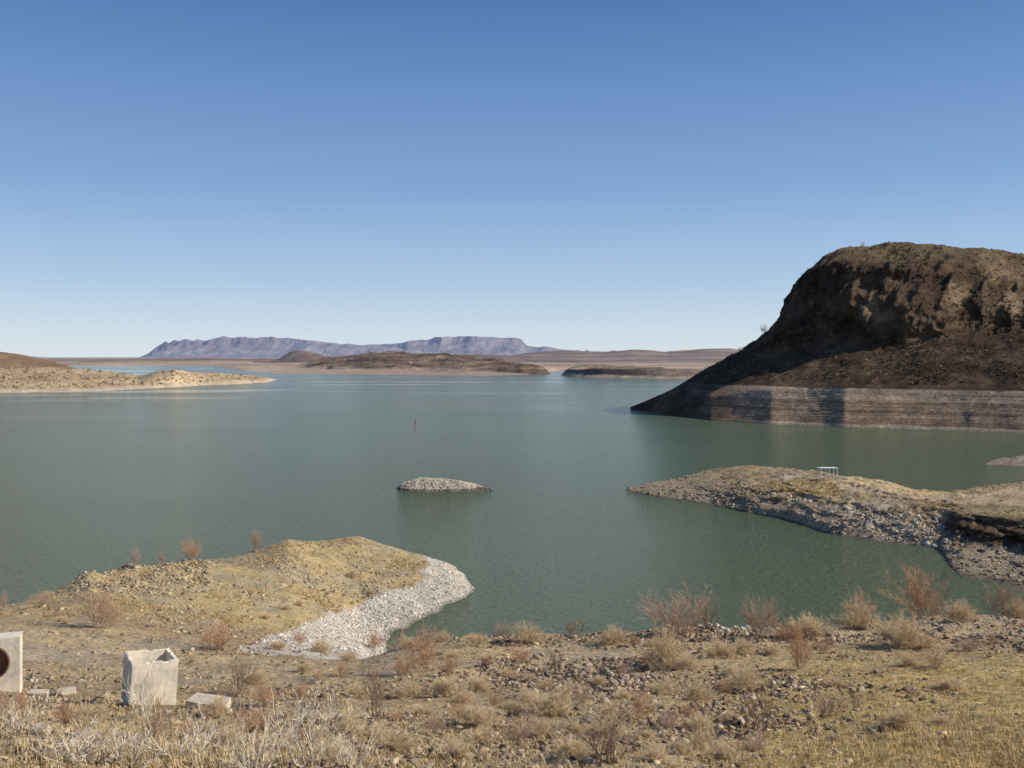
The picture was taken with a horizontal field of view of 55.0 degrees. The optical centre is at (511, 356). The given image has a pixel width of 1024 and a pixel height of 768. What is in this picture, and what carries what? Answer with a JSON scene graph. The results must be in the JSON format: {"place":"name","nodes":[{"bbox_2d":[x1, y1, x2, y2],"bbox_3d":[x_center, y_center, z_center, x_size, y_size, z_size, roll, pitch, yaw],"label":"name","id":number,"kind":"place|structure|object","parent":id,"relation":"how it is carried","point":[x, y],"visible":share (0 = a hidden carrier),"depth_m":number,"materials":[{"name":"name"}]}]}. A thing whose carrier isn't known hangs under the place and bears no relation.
{"place":"outdoors","nodes":[
{"label":"outdoors","id":0,"kind":"place"},
{"bbox_2d":[0,352,73,367],"bbox_3d":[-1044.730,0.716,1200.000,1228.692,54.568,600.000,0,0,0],"label":"brown hill","id":1,"kind":"structure","parent":0,"point":[13,360],"depth_m":1081.01,"materials":[{"name":"soil"}]},
{"bbox_2d":[0,367,276,392],"bbox_3d":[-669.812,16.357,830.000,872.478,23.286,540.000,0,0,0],"label":"sandy shore","id":2,"kind":"structure","parent":0,"point":[229,379],"depth_m":800.93,"materials":[{"name":"sand"}]},
{"bbox_2d":[0,366,265,388],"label":"shore scrub","id":3,"kind":"object","parent":2,"relation":"on","point":[34,376],"visible":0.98,"depth_m":793.89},
{"bbox_2d":[46,354,511,361],"bbox_3d":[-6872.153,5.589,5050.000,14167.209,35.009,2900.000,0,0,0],"label":"dark foothills","id":4,"kind":"structure","parent":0,"point":[176,359],"depth_m":4534.98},
{"bbox_2d":[253,350,325,362],"bbox_3d":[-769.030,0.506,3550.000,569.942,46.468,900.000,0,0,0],"label":"cone hill","id":5,"kind":"structure","parent":0,"point":[298,356],"depth_m":3341.42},
{"bbox_2d":[138,336,454,357],"bbox_3d":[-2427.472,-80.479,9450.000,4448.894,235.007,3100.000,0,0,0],"label":"distant mesa","id":6,"kind":"structure","parent":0,"point":[245,347],"depth_m":9187.04,"materials":[{"name":"stone"}]},
{"bbox_2d":[42,358,715,375],"bbox_3d":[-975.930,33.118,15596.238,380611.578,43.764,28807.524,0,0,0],"label":"desert plain","id":7,"kind":"structure","parent":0,"point":[252,366],"depth_m":2094.39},
{"bbox_2d":[300,351,550,373],"bbox_3d":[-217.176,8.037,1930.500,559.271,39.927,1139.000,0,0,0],"label":"hill","id":8,"kind":"structure","parent":0,"point":[394,360],"depth_m":1653.57,"materials":[{"name":"soil"}]},
{"bbox_2d":[397,477,492,491],"bbox_3d":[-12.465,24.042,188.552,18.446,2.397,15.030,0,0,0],"label":"islet cobbles","id":9,"kind":"object","parent":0,"point":[444,483],"visible":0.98,"depth_m":184.12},
{"bbox_2d":[369,336,614,354],"bbox_3d":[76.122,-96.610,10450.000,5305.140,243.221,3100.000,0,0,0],"label":"distant mesa","id":10,"kind":"structure","parent":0,"point":[466,345],"depth_m":10264.44,"materials":[{"name":"stone"}]},
{"bbox_2d":[0,357,1023,650],"bbox_3d":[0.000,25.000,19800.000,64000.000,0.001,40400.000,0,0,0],"label":"lake water","id":11,"kind":"structure","parent":0,"point":[556,527],"depth_m":189.14,"materials":[{"name":"liquid"}]},
{"bbox_2d":[0,536,1023,767],"bbox_3d":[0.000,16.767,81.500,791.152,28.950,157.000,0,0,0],"label":"ground","id":12,"kind":"structure","parent":0,"point":[48,623],"depth_m":35.67,"materials":[{"name":"soil"}]},
{"bbox_2d":[0,631,22,692],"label":"concrete headwall","id":13,"kind":"object","parent":12,"relation":"on","point":[11,660],"visible":0.97,"depth_m":24.80,"materials":[{"name":"concrete"}]},
{"bbox_2d":[0,684,33,714],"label":"leafless shrub","id":14,"kind":"object","parent":12,"relation":"on","point":[18,699],"visible":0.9,"depth_m":17.87,"materials":[{"name":"brown plant"}]},
{"bbox_2d":[0,694,60,735],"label":"dead shrub","id":15,"kind":"object","parent":12,"relation":"on","point":[12,722],"visible":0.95,"depth_m":15.35,"materials":[{"name":"plant"}]},
{"bbox_2d":[47,699,81,722],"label":"leafless shrub","id":16,"kind":"object","parent":12,"relation":"on","point":[65,718],"visible":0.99,"depth_m":16.72,"materials":[{"name":"brown plant"}]},
{"bbox_2d":[24,710,143,764],"bbox_3d":[-5.059,4.450,11.306,1.511,0.599,1.037,0,0,29],"label":"dead shrub","id":17,"kind":"object","parent":12,"relation":"on","point":[84,748],"visible":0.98,"depth_m":11.39,"materials":[{"name":"plant"}]},
{"bbox_2d":[73,699,116,720],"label":"straw shrub","id":18,"kind":"object","parent":12,"relation":"on","point":[86,715],"visible":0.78,"depth_m":17.47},
{"bbox_2d":[68,583,125,628],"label":"leafless shrub","id":19,"kind":"object","parent":12,"relation":"on","point":[100,610],"visible":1,"depth_m":56.87,"materials":[{"name":"brown plant"}]},
{"bbox_2d":[90,712,177,766],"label":"dead shrub","id":20,"kind":"object","parent":12,"relation":"on","point":[121,747],"visible":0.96,"depth_m":11.36,"materials":[{"name":"plant"}]},
{"bbox_2d":[117,660,164,717],"bbox_3d":[-7.104,6.457,19.115,0.773,1.188,1.026,0,0,2],"label":"dead shrub","id":21,"kind":"object","parent":12,"relation":"on","point":[144,691],"visible":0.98,"depth_m":18.94,"materials":[{"name":"plant"}]},
{"bbox_2d":[121,648,178,705],"bbox_3d":[-8.270,7.354,22.461,1.011,1.060,1.011,5,-1,-31],"label":"concrete box","id":22,"kind":"object","parent":12,"relation":"on","point":[133,665],"visible":0.9,"depth_m":22.17,"materials":[{"name":"concrete"}]},
{"bbox_2d":[139,710,176,737],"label":"leafless shrub","id":23,"kind":"object","parent":12,"relation":"on","point":[153,722],"visible":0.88,"depth_m":14.91,"materials":[{"name":"grey plant"}]},
{"bbox_2d":[137,701,236,764],"bbox_3d":[-4.002,4.587,11.882,1.344,0.756,1.119,0,0,-9],"label":"dead shrub","id":24,"kind":"object","parent":12,"relation":"on","point":[196,736],"visible":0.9,"depth_m":11.93,"materials":[{"name":"plant"}]},
{"bbox_2d":[0,686,406,767],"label":"tall dry grass","id":25,"kind":"structure","parent":12,"relation":"on","point":[23,746],"depth_m":12.74,"materials":[{"name":"plant"}]},
{"bbox_2d":[187,692,227,718],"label":"straw shrub","id":26,"kind":"object","parent":12,"relation":"on","point":[215,710],"visible":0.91,"depth_m":18.91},
{"bbox_2d":[186,692,230,708],"bbox_3d":[-6.711,7.697,21.875,0.976,0.160,0.441,4,11,13],"label":"broken slab","id":27,"kind":"object","parent":12,"relation":"on","point":[196,697],"depth_m":21.83,"materials":[{"name":"concrete"}]},
{"bbox_2d":[0,536,427,639],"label":"thin grass","id":28,"kind":"structure","parent":12,"relation":"on","point":[169,608],"depth_m":81.68,"materials":[{"name":"plant"}]},
{"bbox_2d":[0,539,428,640],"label":"hillside stones","id":29,"kind":"object","parent":12,"relation":"on","point":[184,576],"visible":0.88,"depth_m":85.78,"materials":[{"name":"stone"}]},
{"bbox_2d":[192,619,243,650],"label":"leafless shrub","id":30,"kind":"object","parent":12,"relation":"on","point":[219,641],"visible":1,"depth_m":52.69,"materials":[{"name":"brown plant"}]},
{"bbox_2d":[208,723,246,742],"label":"straw shrub","id":31,"kind":"object","parent":12,"relation":"on","point":[228,733],"visible":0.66,"depth_m":14.92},
{"bbox_2d":[220,654,257,694],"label":"twiggy shrub","id":32,"kind":"object","parent":12,"relation":"on","point":[242,671],"visible":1,"depth_m":25.07,"materials":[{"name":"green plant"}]},
{"bbox_2d":[220,706,265,732],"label":"leafless shrub","id":33,"kind":"object","parent":12,"relation":"on","point":[251,721],"visible":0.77,"depth_m":16.07,"materials":[{"name":"brown plant"}]},
{"bbox_2d":[232,668,275,685],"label":"straw shrub","id":34,"kind":"object","parent":12,"relation":"on","point":[259,675],"visible":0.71,"depth_m":28.25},
{"bbox_2d":[217,700,310,767],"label":"dead shrub","id":35,"kind":"object","parent":12,"relation":"on","point":[247,763],"visible":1,"depth_m":10.84,"materials":[{"name":"plant"}]},
{"bbox_2d":[250,677,282,706],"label":"leafless shrub","id":36,"kind":"object","parent":12,"relation":"on","point":[263,693],"visible":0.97,"depth_m":21.83,"materials":[{"name":"brown plant"}]},
{"bbox_2d":[264,678,345,767],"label":"dead shrub","id":37,"kind":"object","parent":12,"relation":"on","point":[312,750],"visible":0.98,"depth_m":11.32,"materials":[{"name":"plant"}]},
{"bbox_2d":[309,638,332,653],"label":"straw shrub","id":38,"kind":"object","parent":12,"relation":"on","point":[319,647],"visible":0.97,"depth_m":57.69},
{"bbox_2d":[320,742,359,761],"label":"straw shrub","id":39,"kind":"object","parent":12,"relation":"on","point":[331,754],"visible":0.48,"depth_m":11.87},
{"bbox_2d":[322,712,363,732],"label":"straw shrub","id":40,"kind":"object","parent":12,"relation":"on","point":[343,726],"visible":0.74,"depth_m":16.39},
{"bbox_2d":[327,711,379,767],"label":"dead shrub","id":41,"kind":"object","parent":12,"relation":"on","point":[347,753],"visible":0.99,"depth_m":11.41,"materials":[{"name":"plant"}]},
{"bbox_2d":[346,681,374,699],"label":"straw shrub","id":42,"kind":"object","parent":12,"relation":"on","point":[356,690],"visible":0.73,"depth_m":24.98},
{"bbox_2d":[254,557,473,657],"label":"beach gravel","id":43,"kind":"structure","parent":12,"relation":"on","point":[318,637],"depth_m":90.83,"materials":[{"name":"gravel"}]},
{"bbox_2d":[359,641,387,717],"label":"twiggy shrub","id":44,"kind":"object","parent":12,"relation":"on","point":[374,679],"visible":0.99,"depth_m":17.48,"materials":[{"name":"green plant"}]},
{"bbox_2d":[354,719,394,736],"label":"straw shrub","id":45,"kind":"object","parent":12,"relation":"on","point":[367,731],"visible":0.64,"depth_m":15.68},
{"bbox_2d":[370,724,424,752],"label":"straw shrub","id":46,"kind":"object","parent":12,"relation":"on","point":[400,741],"visible":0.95,"depth_m":14.14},
{"bbox_2d":[390,676,433,699],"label":"straw shrub","id":47,"kind":"object","parent":12,"relation":"on","point":[410,690],"visible":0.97,"depth_m":25.62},
{"bbox_2d":[386,620,445,672],"bbox_3d":[-3.235,9.670,32.684,2.278,1.752,2.308,0,0,-26],"label":"leafless shrub","id":48,"kind":"object","parent":12,"relation":"on","point":[422,654],"visible":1,"depth_m":32.69,"materials":[{"name":"brown plant"}]},
{"bbox_2d":[419,706,454,734],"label":"leafless shrub","id":49,"kind":"object","parent":12,"relation":"on","point":[436,726],"visible":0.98,"depth_m":15.96,"materials":[{"name":"brown plant"}]},
{"bbox_2d":[435,654,460,675],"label":"leafless shrub","id":50,"kind":"object","parent":12,"relation":"on","point":[448,667],"visible":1,"depth_m":31.35,"materials":[{"name":"brown plant"}]},
{"bbox_2d":[425,671,476,697],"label":"straw shrub","id":51,"kind":"object","parent":12,"relation":"on","point":[442,688],"visible":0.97,"depth_m":25.60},
{"bbox_2d":[421,732,489,759],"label":"straw shrub","id":52,"kind":"object","parent":12,"relation":"on","point":[456,747],"visible":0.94,"depth_m":13.44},
{"bbox_2d":[446,684,477,704],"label":"straw shrub","id":53,"kind":"object","parent":12,"relation":"on","point":[464,697],"visible":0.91,"depth_m":24.60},
{"bbox_2d":[459,632,488,646],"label":"straw shrub","id":54,"kind":"object","parent":12,"relation":"on","point":[480,641],"visible":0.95,"depth_m":39.14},
{"bbox_2d":[461,673,493,691],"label":"straw shrub","id":55,"kind":"object","parent":12,"relation":"on","point":[480,682],"visible":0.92,"depth_m":27.26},
{"bbox_2d":[450,698,506,728],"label":"straw shrub","id":56,"kind":"object","parent":12,"relation":"on","point":[480,713],"visible":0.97,"depth_m":16.76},
{"bbox_2d":[460,722,502,743],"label":"straw shrub","id":57,"kind":"object","parent":12,"relation":"on","point":[479,736],"visible":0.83,"depth_m":14.89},
{"bbox_2d":[0,613,1023,767],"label":"loose stones","id":58,"kind":"object","parent":12,"relation":"on","point":[505,755],"visible":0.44,"depth_m":17.67,"materials":[{"name":"stone"}]},
{"bbox_2d":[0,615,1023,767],"bbox_3d":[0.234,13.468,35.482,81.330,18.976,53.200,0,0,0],"label":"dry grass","id":59,"kind":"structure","parent":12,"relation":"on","point":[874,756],"depth_m":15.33,"materials":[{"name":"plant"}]},
{"bbox_2d":[0,613,1023,762],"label":"rubble","id":60,"kind":"object","parent":12,"relation":"on","point":[490,666],"visible":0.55,"depth_m":28.64,"materials":[{"name":"stone"}]},
{"bbox_2d":[490,712,538,741],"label":"leafless shrub","id":61,"kind":"object","parent":12,"relation":"on","point":[517,733],"visible":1,"depth_m":14.96,"materials":[{"name":"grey plant"}]},
{"bbox_2d":[495,698,535,716],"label":"straw shrub","id":62,"kind":"object","parent":12,"relation":"on","point":[513,707],"visible":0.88,"depth_m":19.33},
{"bbox_2d":[502,621,554,645],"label":"straw shrub","id":63,"kind":"object","parent":12,"relation":"on","point":[526,634],"visible":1,"depth_m":39.56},
{"bbox_2d":[522,710,563,737],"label":"straw shrub","id":64,"kind":"object","parent":12,"relation":"on","point":[537,730],"visible":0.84,"depth_m":15.64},
{"bbox_2d":[517,682,579,718],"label":"straw shrub","id":65,"kind":"object","parent":12,"relation":"on","point":[541,700],"visible":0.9,"depth_m":18.84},
{"bbox_2d":[543,730,597,760],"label":"straw shrub","id":66,"kind":"object","parent":12,"relation":"on","point":[569,746],"visible":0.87,"depth_m":12.29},
{"bbox_2d":[561,675,594,703],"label":"leafless shrub","id":67,"kind":"object","parent":12,"relation":"on","point":[583,698],"visible":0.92,"depth_m":22.68,"materials":[{"name":"brown plant"}]},
{"bbox_2d":[557,698,644,762],"bbox_3d":[1.140,4.532,11.929,0.887,0.821,0.988,0,0,-23],"label":"twiggy shrub","id":68,"kind":"object","parent":12,"relation":"on","point":[610,742],"visible":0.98,"depth_m":11.85,"materials":[{"name":"brown plant"}]},
{"bbox_2d":[583,712,633,737],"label":"straw shrub","id":69,"kind":"object","parent":12,"relation":"on","point":[599,728],"visible":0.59,"depth_m":15.67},
{"bbox_2d":[595,623,637,645],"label":"straw shrub","id":70,"kind":"object","parent":12,"relation":"on","point":[614,636],"visible":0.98,"depth_m":38.45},
{"bbox_2d":[605,684,661,718],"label":"leafless shrub","id":71,"kind":"object","parent":12,"relation":"on","point":[639,709],"visible":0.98,"depth_m":17.49,"materials":[{"name":"brown plant"}]},
{"bbox_2d":[631,739,674,764],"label":"straw shrub","id":72,"kind":"object","parent":12,"relation":"on","point":[652,754],"visible":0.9,"depth_m":11.86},
{"bbox_2d":[632,621,689,671],"bbox_3d":[4.915,9.303,31.331,1.929,1.944,1.956,0,0,-16],"label":"straw shrub","id":73,"kind":"object","parent":12,"relation":"on","point":[666,654],"visible":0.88,"depth_m":31.17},
{"bbox_2d":[645,676,682,695],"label":"straw shrub","id":74,"kind":"object","parent":12,"relation":"on","point":[660,688],"visible":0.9,"depth_m":24.63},
{"bbox_2d":[654,707,679,728],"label":"leafless shrub","id":75,"kind":"object","parent":12,"relation":"on","point":[673,719],"visible":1,"depth_m":16.73,"materials":[{"name":"brown plant"}]},
{"bbox_2d":[627,582,720,635],"bbox_3d":[6.370,10.135,39.612,3.375,2.339,3.750,0,0,31],"label":"leafless shrub","id":76,"kind":"object","parent":12,"relation":"on","point":[689,618],"visible":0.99,"depth_m":39.27,"materials":[{"name":"brown plant"}]},
{"bbox_2d":[666,738,697,754],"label":"straw shrub","id":77,"kind":"object","parent":12,"relation":"on","point":[683,748],"visible":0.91,"depth_m":12.74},
{"bbox_2d":[670,650,700,670],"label":"straw shrub","id":78,"kind":"object","parent":12,"relation":"on","point":[687,661],"visible":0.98,"depth_m":30.30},
{"bbox_2d":[668,677,723,700],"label":"straw shrub","id":79,"kind":"object","parent":12,"relation":"on","point":[693,692],"visible":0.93,"depth_m":23.28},
{"bbox_2d":[678,711,715,731],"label":"straw shrub","id":80,"kind":"object","parent":12,"relation":"on","point":[691,723],"visible":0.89,"depth_m":16.75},
{"bbox_2d":[682,727,725,749],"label":"straw shrub","id":81,"kind":"object","parent":12,"relation":"on","point":[700,741],"visible":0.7,"depth_m":14.22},
{"bbox_2d":[695,737,747,759],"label":"straw shrub","id":82,"kind":"object","parent":12,"relation":"on","point":[728,750],"visible":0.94,"depth_m":12.73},
{"bbox_2d":[692,633,753,659],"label":"straw shrub","id":83,"kind":"object","parent":12,"relation":"on","point":[718,651],"visible":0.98,"depth_m":32.86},
{"bbox_2d":[733,635,757,653],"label":"straw shrub","id":84,"kind":"object","parent":12,"relation":"on","point":[744,644],"visible":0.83,"depth_m":33.98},
{"bbox_2d":[722,659,773,692],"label":"straw shrub","id":85,"kind":"object","parent":12,"relation":"on","point":[747,676],"visible":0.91,"depth_m":24.95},
{"bbox_2d":[738,722,770,751],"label":"leafless shrub","id":86,"kind":"object","parent":12,"relation":"on","point":[750,742],"visible":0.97,"depth_m":13.81,"materials":[{"name":"brown plant"}]},
{"bbox_2d":[735,677,777,731],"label":"twiggy shrub","id":87,"kind":"object","parent":12,"relation":"on","point":[753,710],"visible":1,"depth_m":16.41,"materials":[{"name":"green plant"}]},
{"bbox_2d":[734,593,785,638],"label":"leafless shrub","id":88,"kind":"object","parent":12,"relation":"on","point":[755,623],"visible":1,"depth_m":37.75,"materials":[{"name":"brown plant"}]},
{"bbox_2d":[768,616,805,640],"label":"leafless shrub","id":89,"kind":"object","parent":12,"relation":"on","point":[785,632],"visible":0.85,"depth_m":37.41,"materials":[{"name":"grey plant"}]},
{"bbox_2d":[782,615,815,669],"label":"leafless shrub","id":90,"kind":"object","parent":12,"relation":"on","point":[796,641],"visible":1,"depth_m":28.60,"materials":[{"name":"brown plant"}]},
{"bbox_2d":[786,611,842,636],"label":"straw shrub","id":91,"kind":"object","parent":12,"relation":"on","point":[812,626],"visible":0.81,"depth_m":37.74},
{"bbox_2d":[805,687,849,716],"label":"leafless shrub","id":92,"kind":"object","parent":12,"relation":"on","point":[824,709],"visible":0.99,"depth_m":18.52,"materials":[{"name":"brown plant"}]},
{"bbox_2d":[821,672,853,688],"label":"straw shrub","id":93,"kind":"object","parent":12,"relation":"on","point":[835,681],"visible":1,"depth_m":25.27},
{"bbox_2d":[826,596,889,630],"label":"straw shrub","id":94,"kind":"object","parent":12,"relation":"on","point":[863,621],"visible":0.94,"depth_m":39.12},
{"bbox_2d":[846,584,882,616],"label":"leafless shrub","id":95,"kind":"object","parent":12,"relation":"on","point":[861,598],"visible":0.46,"depth_m":41.18,"materials":[{"name":"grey plant"}]},
{"bbox_2d":[867,704,925,728],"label":"straw shrub","id":96,"kind":"object","parent":12,"relation":"on","point":[898,719],"visible":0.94,"depth_m":15.60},
{"bbox_2d":[864,606,940,648],"bbox_3d":[13.550,9.477,34.068,2.596,1.459,2.654,0,0,19],"label":"straw shrub","id":97,"kind":"object","parent":12,"relation":"on","point":[902,632],"visible":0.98,"depth_m":33.98,"materials":[{"name":"plant"}]},
{"bbox_2d":[894,651,922,666],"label":"straw shrub","id":98,"kind":"object","parent":12,"relation":"on","point":[910,661],"visible":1,"depth_m":28.59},
{"bbox_2d":[879,560,961,618],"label":"leafless shrub","id":99,"kind":"object","parent":12,"relation":"on","point":[919,600],"visible":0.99,"depth_m":41.29,"materials":[{"name":"brown plant"}]},
{"bbox_2d":[924,713,957,726],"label":"straw shrub","id":100,"kind":"object","parent":12,"relation":"on","point":[942,719],"visible":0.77,"depth_m":16.37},
{"bbox_2d":[928,674,967,690],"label":"straw shrub","id":101,"kind":"object","parent":12,"relation":"on","point":[947,684],"visible":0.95,"depth_m":24.63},
{"bbox_2d":[938,596,980,622],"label":"straw shrub","id":102,"kind":"object","parent":12,"relation":"on","point":[963,614],"visible":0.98,"depth_m":38.85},
{"bbox_2d":[979,578,1023,614],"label":"leafless shrub","id":103,"kind":"object","parent":12,"relation":"on","point":[999,600],"visible":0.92,"depth_m":41.66,"materials":[{"name":"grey plant"}]},
{"bbox_2d":[997,595,1023,618],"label":"straw shrub","id":104,"kind":"object","parent":12,"relation":"on","point":[1019,612],"visible":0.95,"depth_m":40.84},
{"bbox_2d":[0,0,1023,356],"label":"sky","id":105,"kind":"structure","parent":0,"point":[581,175],"materials":[{"name":"blue"}]},
{"bbox_2d":[489,348,739,362],"bbox_3d":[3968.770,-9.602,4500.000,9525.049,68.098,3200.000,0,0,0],"label":"rolling hills","id":106,"kind":"structure","parent":0,"point":[681,356],"depth_m":4198.15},
{"bbox_2d":[562,364,702,378],"bbox_3d":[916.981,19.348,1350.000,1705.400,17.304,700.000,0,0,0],"label":"bluff","id":107,"kind":"structure","parent":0,"point":[604,370],"depth_m":1184.30,"materials":[{"name":"stone"}]},
{"bbox_2d":[626,465,1023,587],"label":"rocky spit","id":108,"kind":"structure","parent":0,"point":[981,522],"depth_m":146.91,"materials":[{"name":"soil"}]},
{"bbox_2d":[627,467,1023,584],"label":"shore rocks","id":109,"kind":"object","parent":108,"relation":"on","point":[928,541],"visible":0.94,"depth_m":137.11,"materials":[{"name":"stone"}]},
{"bbox_2d":[678,465,1023,543],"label":"spit grass","id":110,"kind":"structure","parent":108,"relation":"on","point":[830,489],"depth_m":158.40,"materials":[{"name":"plant"}]},
{"bbox_2d":[630,242,1023,432],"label":"butte","id":111,"kind":"object","parent":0,"point":[983,403],"visible":0.96,"depth_m":393.06,"materials":[{"name":"stone"}]},
{"bbox_2d":[695,241,1023,383],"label":"butte scrub","id":112,"kind":"object","parent":111,"relation":"on","point":[916,348],"visible":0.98,"depth_m":394.27,"materials":[{"name":"plant"}]},
{"bbox_2d":[986,455,1023,465],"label":"stony point","id":113,"kind":"structure","parent":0,"point":[1016,461],"depth_m":228.93,"materials":[{"name":"stone"}]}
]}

